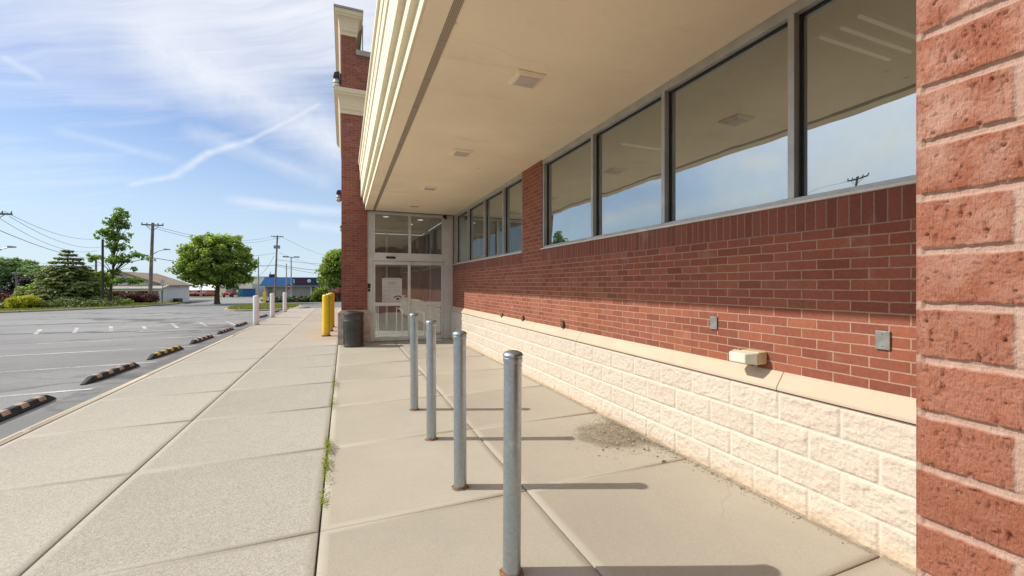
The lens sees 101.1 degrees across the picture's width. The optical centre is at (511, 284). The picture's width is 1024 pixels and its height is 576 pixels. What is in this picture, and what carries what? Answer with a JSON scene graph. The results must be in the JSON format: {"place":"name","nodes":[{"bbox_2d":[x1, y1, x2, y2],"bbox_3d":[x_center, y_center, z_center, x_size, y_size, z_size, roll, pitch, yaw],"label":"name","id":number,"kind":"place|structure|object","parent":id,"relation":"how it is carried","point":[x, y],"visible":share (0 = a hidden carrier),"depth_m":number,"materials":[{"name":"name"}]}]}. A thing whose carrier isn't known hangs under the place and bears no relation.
{"place":"outdoors","nodes":[
{"label":"outdoors","id":0,"kind":"place"},
{"bbox_2d":[0,308,340,575],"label":"sidewalk","id":1,"kind":"structure","parent":0,"point":[228,479],"depth_m":3.57,"materials":[{"name":"concrete"}]},
{"bbox_2d":[322,294,330,336],"bbox_3d":[-5.691,1.022,12.910,0.289,1.425,0.289,0,0,-22],"label":"yellow bollard","id":2,"kind":"object","parent":1,"relation":"on","point":[325,315],"visible":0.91,"depth_m":12.81,"materials":[{"name":"metal"}]},
{"bbox_2d":[327,293,333,330],"bbox_3d":[-6.187,1.022,14.274,0.289,1.425,0.289,0,0,-22],"label":"yellow bollard","id":3,"kind":"object","parent":1,"relation":"on","point":[331,312],"visible":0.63,"depth_m":14.22,"materials":[{"name":"metal"}]},
{"bbox_2d":[328,293,334,326],"bbox_3d":[-6.687,1.022,15.582,0.289,1.425,0.289,0,0,-22],"label":"yellow bollard","id":4,"kind":"object","parent":1,"relation":"on","point":[333,309],"visible":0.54,"depth_m":15.54,"materials":[{"name":"metal"}]},
{"bbox_2d":[0,297,340,439],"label":"parking lot","id":5,"kind":"structure","parent":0,"point":[22,339],"depth_m":12.13,"materials":[{"name":"grey asphalt"}]},
{"bbox_2d":[12,272,19,291],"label":"utility pole","id":6,"kind":"object","parent":5,"relation":"on","point":[16,279],"visible":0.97,"depth_m":57.93,"materials":[{"name":"brown wood"}]},
{"bbox_2d":[0,276,38,298],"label":"purple tree","id":7,"kind":"object","parent":5,"relation":"on","point":[24,281],"visible":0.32,"depth_m":60.78,"materials":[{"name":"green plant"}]},
{"bbox_2d":[0,395,55,421],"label":"wheel stop","id":8,"kind":"object","parent":5,"relation":"on","point":[19,408],"visible":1,"depth_m":5.64,"materials":[{"name":"rubber"}]},
{"bbox_2d":[0,303,184,312],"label":"verge kerb","id":9,"kind":"structure","parent":5,"relation":"on","point":[86,308],"depth_m":28.20,"materials":[{"name":"concrete"}]},
{"bbox_2d":[80,362,139,384],"bbox_3d":[-7.549,1.650,7.971,0.152,0.108,1.800,0,0,-19],"label":"wheel stop","id":10,"kind":"object","parent":5,"relation":"on","point":[93,378],"visible":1,"depth_m":7.76,"materials":[{"name":"rubber"}]},
{"bbox_2d":[0,315,251,395],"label":"road markings","id":11,"kind":"object","parent":5,"relation":"on","point":[111,350],"visible":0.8,"depth_m":11.50,"materials":[{"name":"white paint"}]},
{"bbox_2d":[0,306,309,445],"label":"kerb","id":12,"kind":"structure","parent":5,"relation":"on","point":[12,437],"depth_m":5.85,"materials":[{"name":"beige concrete"}]},
{"bbox_2d":[252,295,259,324],"bbox_3d":[-10.005,1.085,16.465,0.256,1.300,0.256,0,0,-22],"label":"white post","id":13,"kind":"object","parent":12,"relation":"on","point":[255,309],"visible":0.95,"depth_m":16.39,"materials":[{"name":"paint"}]},
{"bbox_2d":[269,293,274,317],"bbox_3d":[-11.482,1.085,20.183,0.256,1.300,0.256,0,0,-22],"label":"white post","id":14,"kind":"object","parent":12,"relation":"on","point":[272,305],"visible":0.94,"depth_m":20.10,"materials":[{"name":"paint"}]},
{"bbox_2d":[282,292,286,311],"bbox_3d":[-13.093,1.100,24.277,0.256,1.270,0.256,0,0,-22],"label":"white post","id":15,"kind":"object","parent":12,"relation":"on","point":[284,301],"visible":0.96,"depth_m":24.21,"materials":[{"name":"paint"}]},
{"bbox_2d":[146,346,183,359],"bbox_3d":[-8.464,1.650,10.319,0.152,0.108,1.800,0,0,-19],"label":"wheel stop","id":16,"kind":"object","parent":5,"relation":"on","point":[163,352],"visible":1,"depth_m":10.11,"materials":[{"name":"rubber"}]},
{"bbox_2d":[189,334,212,343],"bbox_3d":[-9.405,1.650,12.786,0.152,0.108,1.800,0,0,-19],"label":"wheel stop","id":17,"kind":"object","parent":5,"relation":"on","point":[199,339],"visible":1,"depth_m":12.54,"materials":[{"name":"rubber"}]},
{"bbox_2d":[165,232,259,303],"bbox_3d":[-25.631,-1.386,36.532,6.605,6.381,5.370,0,0,-22],"label":"shade tree","id":18,"kind":"object","parent":5,"relation":"on","point":[212,259],"visible":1,"depth_m":35.43,"materials":[{"name":"green plant"}]},
{"bbox_2d":[217,327,232,333],"bbox_3d":[-10.336,1.650,15.203,0.152,0.108,1.800,0,0,-21],"label":"wheel stop","id":19,"kind":"object","parent":5,"relation":"on","point":[224,330],"visible":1,"depth_m":14.94,"materials":[{"name":"rubber"}]},
{"bbox_2d":[234,321,246,326],"bbox_3d":[-11.290,1.650,17.568,0.152,0.108,1.800,0,0,-21],"label":"wheel stop","id":20,"kind":"object","parent":5,"relation":"on","point":[241,324],"visible":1,"depth_m":17.29,"materials":[{"name":"rubber"}]},
{"bbox_2d":[257,257,259,297],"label":"lamp post","id":21,"kind":"object","parent":5,"relation":"on","point":[258,280],"visible":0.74,"depth_m":79.92,"materials":[{"name":"grey metal"}]},
{"bbox_2d":[224,305,300,310],"bbox_3d":[-17.571,1.675,30.028,4.500,0.160,7.200,0,0,-22],"label":"kerb island edge","id":22,"kind":"object","parent":5,"relation":"on","point":[226,309],"visible":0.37,"depth_m":26.81,"materials":[{"name":"concrete"}]},
{"bbox_2d":[263,292,265,303],"bbox_3d":[-20.602,1.230,35.063,0.294,1.250,0.294,0,0,-22],"label":"yellow post","id":23,"kind":"object","parent":5,"relation":"on","point":[264,297],"visible":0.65,"depth_m":34.97,"materials":[{"name":"metal"}]},
{"bbox_2d":[271,235,282,295],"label":"utility pole","id":24,"kind":"object","parent":5,"relation":"on","point":[276,246],"visible":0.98,"depth_m":87.99,"materials":[{"name":"brown wood"}]},
{"bbox_2d":[275,296,281,302],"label":"hedge","id":25,"kind":"object","parent":5,"relation":"on","point":[277,300],"visible":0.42,"depth_m":53.49,"materials":[{"name":"green plant"}]},
{"bbox_2d":[283,256,299,296],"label":"lamp post","id":26,"kind":"object","parent":5,"relation":"on","point":[291,271],"visible":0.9,"depth_m":81.95,"materials":[{"name":"grey metal"}]},
{"bbox_2d":[287,295,299,302],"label":"hedge","id":27,"kind":"object","parent":5,"relation":"on","point":[289,300],"visible":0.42,"depth_m":52.54,"materials":[{"name":"green plant"}]},
{"bbox_2d":[294,295,305,301],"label":"hedge","id":28,"kind":"object","parent":5,"relation":"on","point":[296,299],"visible":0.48,"depth_m":52.17,"materials":[{"name":"green plant"}]},
{"bbox_2d":[301,295,312,301],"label":"hedge","id":29,"kind":"object","parent":5,"relation":"on","point":[306,298],"visible":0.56,"depth_m":51.60,"materials":[{"name":"green plant"}]},
{"bbox_2d":[310,286,333,300],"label":"round bush","id":30,"kind":"object","parent":5,"relation":"on","point":[316,295],"visible":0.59,"depth_m":49.43,"materials":[{"name":"green plant"}]},
{"bbox_2d":[314,248,340,301],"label":"street tree","id":31,"kind":"object","parent":5,"relation":"on","point":[329,269],"visible":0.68,"depth_m":44.70,"materials":[{"name":"green plant"}]},
{"bbox_2d":[330,287,340,301],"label":"red shrub","id":32,"kind":"object","parent":5,"relation":"on","point":[337,292],"visible":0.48,"depth_m":41.70,"materials":[{"name":"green plant"}]},
{"bbox_2d":[173,298,182,302],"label":"condenser unit","id":33,"kind":"object","parent":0,"point":[178,300],"visible":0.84,"depth_m":54.28,"materials":[{"name":"metal"}]},
{"bbox_2d":[189,283,215,295],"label":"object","id":34,"kind":"structure","parent":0,"point":[208,287],"depth_m":107.18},
{"bbox_2d":[0,0,441,282],"label":"sky","id":35,"kind":"structure","parent":0,"point":[191,117],"materials":[{"name":"blue"}]},
{"bbox_2d":[189,296,308,297],"bbox_3d":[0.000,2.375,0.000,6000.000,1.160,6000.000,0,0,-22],"label":"ground","id":36,"kind":"structure","parent":0,"point":[220,296],"depth_m":101.51,"materials":[{"name":"grey asphalt"}]},
{"bbox_2d":[0,260,16,289],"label":"tree","id":37,"kind":"object","parent":36,"relation":"on","point":[4,279],"visible":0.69,"depth_m":96.80,"materials":[{"name":"green plant"}]},
{"bbox_2d":[0,257,29,284],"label":"tree","id":38,"kind":"object","parent":36,"relation":"on","point":[11,263],"visible":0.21,"depth_m":99.52,"materials":[{"name":"green plant"}]},
{"bbox_2d":[7,263,46,283],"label":"tree","id":39,"kind":"object","parent":36,"relation":"on","point":[22,269],"visible":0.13,"depth_m":98.12,"materials":[{"name":"green plant"}]},
{"bbox_2d":[10,259,45,271],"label":"tree","id":40,"kind":"object","parent":36,"relation":"on","point":[32,263],"visible":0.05,"depth_m":104.17,"materials":[{"name":"green plant"}]},
{"bbox_2d":[23,267,44,277],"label":"tree","id":41,"kind":"object","parent":36,"relation":"on","point":[32,275],"visible":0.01,"depth_m":96.14,"materials":[{"name":"green plant"}]},
{"bbox_2d":[104,271,191,302],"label":"brown roof house","id":42,"kind":"structure","parent":36,"relation":"on","point":[173,288],"depth_m":52.44,"materials":[{"name":"paint"}]},
{"bbox_2d":[189,290,202,295],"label":"parked car","id":43,"kind":"object","parent":36,"relation":"on","point":[193,292],"visible":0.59,"depth_m":102.94,"materials":[{"name":"red paint"}]},
{"bbox_2d":[196,290,214,295],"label":"parked car","id":44,"kind":"object","parent":36,"relation":"on","point":[206,292],"visible":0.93,"depth_m":103.37,"materials":[{"name":"red paint"}]},
{"bbox_2d":[222,289,237,296],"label":"pickup truck","id":45,"kind":"object","parent":36,"relation":"on","point":[231,292],"visible":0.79,"depth_m":90.92,"materials":[{"name":"red paint"}]},
{"bbox_2d":[238,289,241,296],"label":"waste container","id":46,"kind":"object","parent":36,"relation":"on","point":[239,292],"visible":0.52,"depth_m":90.12,"materials":[{"name":"teal metal"}]},
{"bbox_2d":[220,276,268,295],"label":"cream warehouse","id":47,"kind":"structure","parent":36,"relation":"on","point":[254,285],"depth_m":105.61,"materials":[{"name":"grey"}]},
{"bbox_2d":[252,284,262,295],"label":"loading door","id":48,"kind":"structure","parent":47,"relation":"in","point":[254,286],"depth_m":105.78,"materials":[{"name":"grey metal"}]},
{"bbox_2d":[242,289,254,296],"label":"waste container","id":49,"kind":"object","parent":36,"relation":"on","point":[248,292],"visible":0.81,"depth_m":89.37,"materials":[{"name":"blue metal"}]},
{"bbox_2d":[260,277,336,296],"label":"blue roof shop","id":50,"kind":"structure","parent":36,"relation":"on","point":[297,290],"depth_m":101.36},
{"bbox_2d":[267,287,271,295],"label":"door","id":51,"kind":"structure","parent":50,"relation":"in","point":[269,289],"depth_m":100.29,"materials":[{"name":"grey"}]},
{"bbox_2d":[293,278,319,284],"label":"shop sign","id":52,"kind":"object","parent":50,"relation":"attached to","point":[305,281],"visible":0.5,"depth_m":101.72,"materials":[{"name":"plastic"}]},
{"bbox_2d":[227,303,298,308],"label":"island grass","id":53,"kind":"structure","parent":0,"point":[263,306],"depth_m":29.00,"materials":[{"name":"green plant"}]},
{"bbox_2d":[143,348,600,575],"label":"walk bed","id":54,"kind":"object","parent":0,"point":[324,488],"visible":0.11,"depth_m":2.90,"materials":[{"name":"grey concrete"}]},
{"bbox_2d":[316,488,327,510],"bbox_3d":[-1.382,1.569,3.064,0.085,0.053,0.331,0,0,-22],"label":"weed","id":55,"kind":"object","parent":54,"relation":"on","point":[321,501],"visible":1,"depth_m":3.06,"materials":[{"name":"green plant"}]},
{"bbox_2d":[322,451,329,488],"bbox_3d":[-1.638,1.563,3.720,0.088,0.066,0.973,0,0,-22],"label":"weed","id":56,"kind":"object","parent":54,"relation":"on","point":[326,464],"visible":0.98,"depth_m":3.60,"materials":[{"name":"green plant"}]},
{"bbox_2d":[323,433,331,454],"bbox_3d":[-1.790,1.555,4.091,0.091,0.082,0.543,0,0,-22],"label":"weed","id":57,"kind":"object","parent":54,"relation":"on","point":[328,449],"visible":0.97,"depth_m":4.02,"materials":[{"name":"green plant"}]},
{"bbox_2d":[332,376,336,392],"bbox_3d":[-2.805,1.556,6.643,0.088,0.078,1.173,0,0,-22],"label":"weed","id":58,"kind":"object","parent":54,"relation":"on","point":[333,382],"visible":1,"depth_m":6.57,"materials":[{"name":"green plant"}]},
{"bbox_2d":[316,339,915,575],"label":"entry walk","id":59,"kind":"structure","parent":54,"relation":"on","point":[396,505],"depth_m":3.08,"materials":[{"name":"concrete"}]},
{"bbox_2d":[343,311,363,346],"bbox_3d":[-4.056,1.139,10.785,0.506,0.893,0.506,0,0,-22],"label":"trash can","id":60,"kind":"object","parent":59,"relation":"on","point":[353,328],"visible":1,"depth_m":10.58,"materials":[{"name":"grey metal"}]},
{"bbox_2d":[409,313,419,410],"bbox_3d":[-1.234,0.983,5.329,0.136,1.244,0.137,0,0,-42],"label":"bollard","id":61,"kind":"object","parent":59,"relation":"on","point":[413,361],"visible":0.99,"depth_m":5.29,"materials":[{"name":"grey metal"}]},
{"bbox_2d":[424,319,437,440],"bbox_3d":[-0.828,0.983,4.315,0.143,1.244,0.140,0,0,-1],"label":"bollard","id":62,"kind":"object","parent":59,"relation":"on","point":[431,374],"visible":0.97,"depth_m":4.28,"materials":[{"name":"grey metal"}]},
{"bbox_2d":[451,330,468,490],"bbox_3d":[-0.404,0.983,3.296,0.138,1.244,0.134,0,0,-13],"label":"bollard","id":63,"kind":"object","parent":59,"relation":"on","point":[459,380],"visible":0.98,"depth_m":3.25,"materials":[{"name":"grey metal"}]},
{"bbox_2d":[499,350,523,575],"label":"bollard","id":64,"kind":"object","parent":59,"relation":"on","point":[512,413],"visible":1,"depth_m":2.27,"materials":[{"name":"silver metal"}]},
{"bbox_2d":[579,420,670,451],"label":"gravel patch","id":65,"kind":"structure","parent":59,"relation":"on","point":[588,433],"depth_m":4.38,"materials":[{"name":"brown gravel"}]},
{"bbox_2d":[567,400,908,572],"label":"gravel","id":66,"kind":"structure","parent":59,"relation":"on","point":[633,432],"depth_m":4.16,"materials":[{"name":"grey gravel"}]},
{"bbox_2d":[334,0,1023,575],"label":"store building","id":67,"kind":"structure","parent":54,"relation":"on","point":[810,196],"depth_m":3.25,"materials":[{"name":"red brick"}]},
{"bbox_2d":[333,71,340,87],"bbox_3d":[-4.720,-5.459,11.360,0.219,0.447,0.337,0,0,-22],"label":"flood lamp","id":68,"kind":"object","parent":67,"relation":"attached to","point":[337,78],"visible":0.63,"depth_m":11.27,"materials":[{"name":"metal"}]},
{"bbox_2d":[336,190,340,201],"bbox_3d":[-6.460,-3.279,15.726,0.219,0.447,0.337,0,0,-22],"label":"flood lamp","id":69,"kind":"object","parent":67,"relation":"attached to","point":[338,195],"visible":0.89,"depth_m":15.64,"materials":[{"name":"metal"}]},
{"bbox_2d":[376,306,378,333],"bbox_3d":[-4.441,1.100,13.893,0.040,0.970,0.940,0,0,-22],"label":"guide rail","id":70,"kind":"object","parent":67,"relation":"on","point":[378,319],"visible":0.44,"depth_m":13.46,"materials":[{"name":"metal"}]},
{"bbox_2d":[373,261,409,340],"bbox_3d":[-3.347,0.462,11.729,1.000,2.205,0.045,0,0,-22],"label":"sliding door","id":71,"kind":"structure","parent":67,"relation":"in","point":[374,262],"depth_m":11.71,"materials":[{"name":"metal"}]},
{"bbox_2d":[382,276,401,301],"bbox_3d":[-3.334,0.135,11.724,0.530,0.700,0.026,0,0,-22],"label":"notice","id":72,"kind":"object","parent":71,"relation":"attached to","point":[391,289],"depth_m":11.72,"materials":[{"name":"paper"}]},
{"bbox_2d":[396,307,402,335],"bbox_3d":[-3.505,1.165,13.109,0.040,0.840,1.490,0,0,-22],"label":"guide rail","id":73,"kind":"object","parent":67,"relation":"on","point":[396,319],"visible":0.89,"depth_m":12.97,"materials":[{"name":"metal"}]},
{"bbox_2d":[408,204,419,207],"bbox_3d":[-2.486,-1.988,10.690,0.290,0.037,0.290,0,0,-22],"label":"ceiling light","id":74,"kind":"object","parent":67,"relation":"attached to","point":[414,205],"visible":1,"depth_m":10.59,"materials":[{"name":"beige plastic"}]},
{"bbox_2d":[416,310,424,334],"bbox_3d":[-2.929,1.215,13.420,0.040,0.740,1.540,0,0,-22],"label":"guide rail","id":75,"kind":"object","parent":67,"relation":"on","point":[424,319],"visible":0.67,"depth_m":12.71,"materials":[{"name":"metal"}]},
{"bbox_2d":[410,262,443,338],"bbox_3d":[-2.469,0.462,12.133,1.000,2.205,0.045,0,0,-22],"label":"sliding door","id":76,"kind":"structure","parent":67,"relation":"in","point":[441,264],"depth_m":12.24,"materials":[{"name":"metal"}]},
{"bbox_2d":[421,186,437,190],"bbox_3d":[-1.708,-1.988,8.739,0.290,0.037,0.290,0,0,-22],"label":"ceiling light","id":77,"kind":"object","parent":67,"relation":"attached to","point":[432,188],"visible":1,"depth_m":8.66,"materials":[{"name":"beige plastic"}]},
{"bbox_2d":[450,148,472,156],"bbox_3d":[-0.771,-1.988,6.389,0.290,0.037,0.290,0,0,-22],"label":"ceiling light","id":78,"kind":"object","parent":67,"relation":"attached to","point":[460,152],"visible":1,"depth_m":6.32,"materials":[{"name":"beige plastic"}]},
{"bbox_2d":[453,173,521,264],"bbox_3d":[-0.698,-1.281,9.909,0.167,1.439,5.065,0,0,-22],"label":"window","id":79,"kind":"structure","parent":67,"relation":"in","point":[490,227],"depth_m":9.30,"materials":[{"name":"glass"}]},
{"bbox_2d":[507,69,545,88],"bbox_3d":[0.140,-1.988,4.104,0.290,0.037,0.290,0,0,-22],"label":"ceiling light","id":80,"kind":"object","parent":67,"relation":"attached to","point":[526,78],"visible":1,"depth_m":4.05,"materials":[{"name":"beige plastic"}]},
{"bbox_2d":[559,321,564,327],"bbox_3d":[0.720,0.584,6.100,0.064,0.104,0.096,0,0,-22],"label":"wall tap","id":81,"kind":"object","parent":67,"relation":"attached to","point":[562,324],"depth_m":6.08,"materials":[{"name":"metal"}]},
{"bbox_2d":[710,316,717,329],"bbox_3d":[1.733,0.332,3.622,0.014,0.110,0.074,0,0,-22],"label":"cover plate","id":82,"kind":"object","parent":67,"relation":"attached to","point":[713,322],"visible":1,"depth_m":3.62,"materials":[{"name":"metal"}]},
{"bbox_2d":[540,0,915,248],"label":"window","id":83,"kind":"structure","parent":67,"relation":"in","point":[816,101],"depth_m":3.31,"materials":[{"name":"glass"}]},
{"bbox_2d":[729,349,766,366],"bbox_3d":[1.798,0.568,3.230,0.183,0.122,0.208,0,0,-22],"label":"wall light","id":84,"kind":"object","parent":67,"relation":"attached to","point":[756,358],"visible":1,"depth_m":3.16,"materials":[{"name":"beige plastic"}]},
{"bbox_2d":[875,330,890,349],"bbox_3d":[2.187,0.330,2.485,0.014,0.110,0.074,0,0,-22],"label":"cover plate","id":85,"kind":"object","parent":67,"relation":"attached to","point":[882,340],"visible":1,"depth_m":2.48,"materials":[{"name":"metal"}]},
{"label":"grass verge","id":86,"kind":"structure","parent":0,"visible":0},
{"bbox_2d":[0,292,16,304],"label":"barberry hedge","id":87,"kind":"object","parent":86,"relation":"on","point":[7,296],"visible":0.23,"depth_m":29.09,"materials":[{"name":"red plant"}]},
{"bbox_2d":[0,210,16,250],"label":"utility pole","id":88,"kind":"object","parent":86,"relation":"on","point":[3,214],"visible":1,"depth_m":33.22,"materials":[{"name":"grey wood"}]},
{"bbox_2d":[0,230,83,257],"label":"overhead wire","id":89,"kind":"object","parent":88,"relation":"attached to","point":[35,244],"visible":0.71,"depth_m":39.17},
{"bbox_2d":[1,219,92,251],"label":"overhead wire","id":90,"kind":"object","parent":88,"relation":"attached to","point":[37,239],"visible":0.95,"depth_m":39.90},
{"bbox_2d":[9,216,97,247],"bbox_3d":[-48.688,-4.870,46.500,0.030,1.074,32.833,0,0,-35],"label":"overhead wire","id":91,"kind":"object","parent":88,"relation":"attached to","point":[49,237],"visible":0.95,"depth_m":39.64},
{"bbox_2d":[2,294,43,308],"bbox_3d":[-32.789,1.190,28.225,1.841,1.130,1.720,0,0,-22],"label":"gold bush","id":92,"kind":"object","parent":86,"relation":"on","point":[27,301],"visible":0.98,"depth_m":27.92,"materials":[{"name":"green plant"}]},
{"bbox_2d":[10,283,45,296],"bbox_3d":[-36.145,0.789,31.738,2.125,1.933,2.012,0,0,-22],"label":"green bush","id":93,"kind":"object","parent":86,"relation":"on","point":[26,288],"visible":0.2,"depth_m":31.20,"materials":[{"name":"green plant"}]},
{"bbox_2d":[0,298,126,308],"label":"juniper bush","id":94,"kind":"object","parent":86,"relation":"on","point":[65,303],"visible":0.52,"depth_m":29.55,"materials":[{"name":"green plant"}]},
{"bbox_2d":[14,250,122,303],"bbox_3d":[-34.879,-0.282,32.745,6.789,4.916,6.580,0,0,-22],"label":"spruce tree","id":95,"kind":"object","parent":86,"relation":"on","point":[66,280],"visible":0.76,"depth_m":32.18,"materials":[{"name":"green plant"}]},
{"bbox_2d":[0,302,180,310],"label":"verge grass","id":96,"kind":"structure","parent":86,"relation":"on","point":[71,307],"depth_m":28.90,"materials":[{"name":"green plant"}]},
{"bbox_2d":[101,239,103,300],"bbox_3d":[-30.603,-0.855,31.500,0.320,5.020,0.320,0,0,-22],"label":"dark post","id":97,"kind":"object","parent":86,"relation":"on","point":[102,268],"visible":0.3,"depth_m":31.44,"materials":[{"name":"black metal"}]},
{"bbox_2d":[89,271,118,294],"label":"bright tree","id":98,"kind":"object","parent":86,"relation":"on","point":[106,277],"visible":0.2,"depth_m":44.15,"materials":[{"name":"green plant"}]},
{"bbox_2d":[86,207,155,300],"bbox_3d":[-30.821,-2.195,33.224,4.348,7.900,1.765,0,0,-22],"label":"tall tree","id":99,"kind":"object","parent":86,"relation":"on","point":[116,236],"visible":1,"depth_m":33.05,"materials":[{"name":"green plant"}]},
{"bbox_2d":[107,291,141,301],"bbox_3d":[-34.632,1.261,37.486,2.958,1.339,1.906,0,0,-22],"label":"barberry hedge","id":100,"kind":"object","parent":86,"relation":"on","point":[125,296],"visible":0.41,"depth_m":37.26,"materials":[{"name":"red plant"}]},
{"bbox_2d":[119,299,133,302],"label":"bush","id":101,"kind":"object","parent":86,"relation":"on","point":[127,301],"visible":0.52,"depth_m":35.48,"materials":[{"name":"green plant"}]},
{"bbox_2d":[126,292,159,302],"bbox_3d":[-33.677,1.278,38.216,3.050,1.253,1.840,0,0,-22],"label":"barberry hedge","id":102,"kind":"object","parent":86,"relation":"on","point":[153,297],"visible":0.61,"depth_m":38.14,"materials":[{"name":"red plant"}]},
{"bbox_2d":[141,222,170,300],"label":"utility pole","id":103,"kind":"object","parent":86,"relation":"on","point":[150,281],"visible":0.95,"depth_m":44.96,"materials":[{"name":"brown wood"}]},
{"bbox_2d":[161,279,163,301],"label":"street sign","id":104,"kind":"object","parent":86,"relation":"on","point":[162,282],"visible":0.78,"depth_m":43.96,"materials":[{"name":"grey metal"}]}
]}

